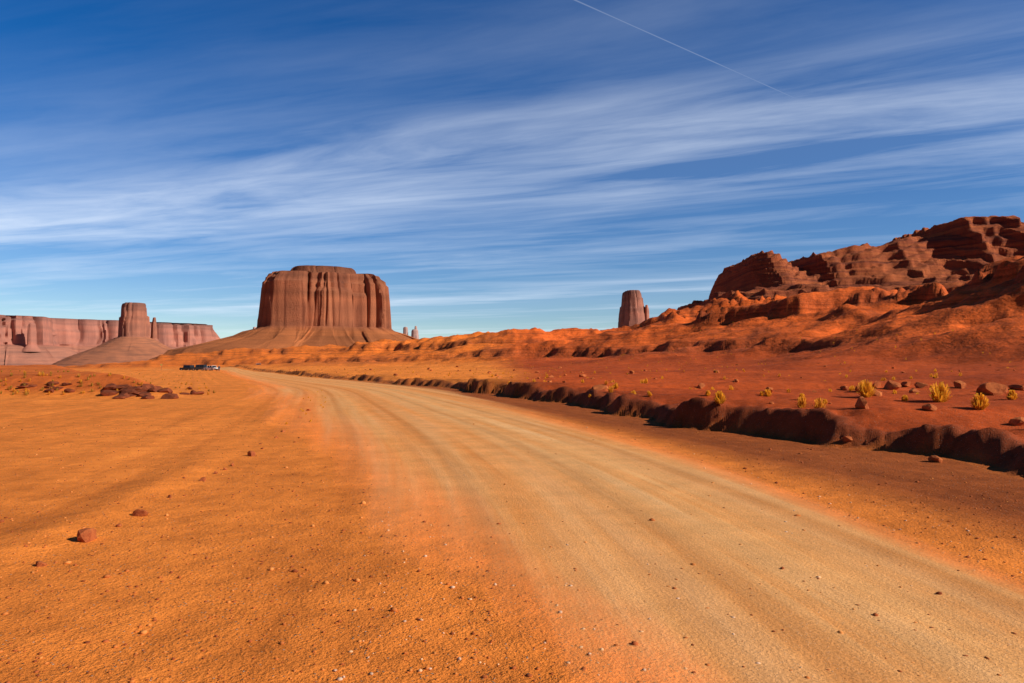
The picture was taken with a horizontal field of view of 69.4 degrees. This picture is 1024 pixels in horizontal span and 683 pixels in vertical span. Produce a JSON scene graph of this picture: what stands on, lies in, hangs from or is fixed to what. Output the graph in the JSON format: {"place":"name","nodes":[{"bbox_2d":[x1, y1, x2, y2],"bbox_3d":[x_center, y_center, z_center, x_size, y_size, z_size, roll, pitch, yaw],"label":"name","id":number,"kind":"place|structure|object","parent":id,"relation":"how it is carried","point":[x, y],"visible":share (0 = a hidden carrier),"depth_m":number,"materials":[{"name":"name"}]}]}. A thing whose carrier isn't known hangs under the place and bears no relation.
{"place":"outdoors","nodes":[
{"label":"outdoors","id":0,"kind":"place"},
{"bbox_2d":[0,255,1023,682],"bbox_3d":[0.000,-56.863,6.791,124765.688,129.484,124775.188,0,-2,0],"label":"terrain","id":1,"kind":"structure","parent":0,"point":[972,325],"depth_m":11.33,"materials":[{"name":"orange sand"}]},
{"bbox_2d":[0,315,219,364],"bbox_3d":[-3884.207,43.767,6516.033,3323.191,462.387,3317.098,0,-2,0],"label":"mesa","id":2,"kind":"structure","parent":1,"relation":"on","point":[32,340],"depth_m":6017.62,"materials":[{"name":"brown stone"}]},
{"bbox_2d":[16,381,203,398],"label":"bank ledge rocks","id":3,"kind":"object","parent":1,"relation":"on","point":[127,390],"visible":0.93,"depth_m":41.17,"materials":[{"name":"brown stone"}]},
{"bbox_2d":[52,302,170,366],"bbox_3d":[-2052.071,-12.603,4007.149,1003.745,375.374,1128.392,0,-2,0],"label":"butte","id":4,"kind":"object","parent":1,"relation":"on","point":[133,341],"visible":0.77,"depth_m":3775.74,"materials":[{"name":"brown stone"}]},
{"bbox_2d":[35,409,310,566],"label":"road edge stones","id":5,"kind":"object","parent":1,"relation":"on","point":[85,535],"visible":0.93,"depth_m":6.87,"materials":[{"name":"brown stone"}]},
{"bbox_2d":[179,365,193,369],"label":"black suv","id":6,"kind":"object","parent":1,"relation":"on","point":[186,367],"visible":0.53,"depth_m":254.79,"materials":[{"name":"black paint"}]},
{"bbox_2d":[191,365,206,369],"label":"black suv","id":7,"kind":"object","parent":1,"relation":"on","point":[199,367],"visible":0.65,"depth_m":246.88,"materials":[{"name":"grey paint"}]},
{"bbox_2d":[149,265,415,359],"bbox_3d":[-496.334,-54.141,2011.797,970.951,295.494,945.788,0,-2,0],"label":"butte","id":8,"kind":"object","parent":1,"relation":"on","point":[311,305],"visible":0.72,"depth_m":1865.60,"materials":[{"name":"brown stone"}]},
{"bbox_2d":[253,326,418,338],"bbox_3d":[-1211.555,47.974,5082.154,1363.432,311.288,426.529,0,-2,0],"label":"distant rock spires","id":9,"kind":"object","parent":1,"relation":"on","point":[414,333],"visible":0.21,"depth_m":4984.24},
{"bbox_2d":[0,327,1018,423],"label":"desert shrubs","id":10,"kind":"object","parent":1,"relation":"on","point":[940,394],"visible":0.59,"depth_m":20.02,"materials":[{"name":"plant"}]},
{"bbox_2d":[0,413,1023,682],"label":"road pebbles","id":11,"kind":"object","parent":1,"relation":"on","point":[392,609],"visible":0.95,"depth_m":5.44,"materials":[{"name":"stone"}]},
{"bbox_2d":[618,290,648,327],"bbox_3d":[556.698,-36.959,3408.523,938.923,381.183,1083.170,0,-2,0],"label":"butte","id":12,"kind":"object","parent":1,"relation":"on","point":[633,310],"visible":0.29,"depth_m":3287.29,"materials":[{"name":"brown stone"}]},
{"bbox_2d":[289,355,1023,462],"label":"rocks","id":13,"kind":"object","parent":1,"relation":"on","point":[991,388],"visible":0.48,"depth_m":30.20,"materials":[{"name":"brown stone"}]},
{"bbox_2d":[677,215,1023,309],"bbox_3d":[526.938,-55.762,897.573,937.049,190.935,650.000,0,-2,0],"label":"rocky ridge","id":14,"kind":"structure","parent":1,"relation":"on","point":[959,251],"depth_m":851.11,"materials":[{"name":"brown stone"}]},
{"bbox_2d":[0,0,1023,338],"label":"sky","id":15,"kind":"structure","parent":0,"point":[499,165],"materials":[{"name":"blue"}]},
{"bbox_2d":[164,367,1023,682],"bbox_3d":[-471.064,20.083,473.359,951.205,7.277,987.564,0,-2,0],"label":"dirt track","id":16,"kind":"structure","parent":0,"point":[482,459],"depth_m":6.32,"materials":[{"name":"beige soil"}]},
{"bbox_2d":[204,366,217,369],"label":"white sedan car","id":17,"kind":"object","parent":16,"relation":"on","point":[211,368],"visible":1,"depth_m":240.89,"materials":[{"name":"white paint"}]}
]}

